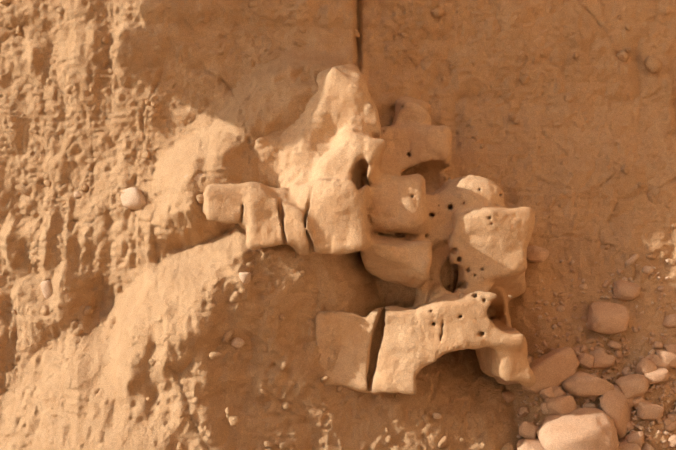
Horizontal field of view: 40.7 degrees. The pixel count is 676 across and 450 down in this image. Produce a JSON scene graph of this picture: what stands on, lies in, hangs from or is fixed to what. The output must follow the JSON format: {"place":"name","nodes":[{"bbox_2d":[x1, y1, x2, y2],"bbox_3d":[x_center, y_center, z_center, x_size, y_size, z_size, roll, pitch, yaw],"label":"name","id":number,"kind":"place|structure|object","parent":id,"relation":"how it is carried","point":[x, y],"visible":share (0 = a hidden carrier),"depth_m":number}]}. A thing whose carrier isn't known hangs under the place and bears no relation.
{"place":"outdoors","nodes":[
{"label":"outdoors","id":0,"kind":"place"},
{"bbox_2d":[0,0,675,449],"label":"ground","id":1,"kind":"structure","parent":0,"point":[178,316],"depth_m":5.87},
{"bbox_2d":[41,173,587,418],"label":"stones","id":2,"kind":"object","parent":1,"relation":"on","point":[133,198],"visible":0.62,"depth_m":5.73},
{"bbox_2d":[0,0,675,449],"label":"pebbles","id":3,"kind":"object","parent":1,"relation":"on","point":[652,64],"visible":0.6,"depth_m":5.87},
{"bbox_2d":[202,64,535,394],"bbox_3d":[0.169,0.013,5.830,2.262,2.019,1.486,0,0,-1],"label":"rock formation","id":4,"kind":"object","parent":1,"relation":"attached to","point":[335,160],"visible":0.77,"depth_m":5.38},
{"label":"ground","id":5,"kind":"structure","parent":0,"visible":0},
{"bbox_3d":[1.562,1.422,4.647,4.100,0.098,4.200,0,0,-1],"label":"gravel patch","id":6,"kind":"object","parent":5,"relation":"on","visible":0},
{"bbox_2d":[494,245,675,449],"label":"rocks","id":7,"kind":"object","parent":6,"relation":"on","point":[567,424],"visible":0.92,"depth_m":5.66},
{"bbox_2d":[517,254,675,449],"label":"pale pebbles","id":8,"kind":"object","parent":6,"relation":"on","point":[646,270],"visible":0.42,"depth_m":5.84},
{"bbox_2d":[518,264,675,448],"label":"tan pebbles","id":9,"kind":"object","parent":6,"relation":"on","point":[671,348],"visible":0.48,"depth_m":5.84}
]}

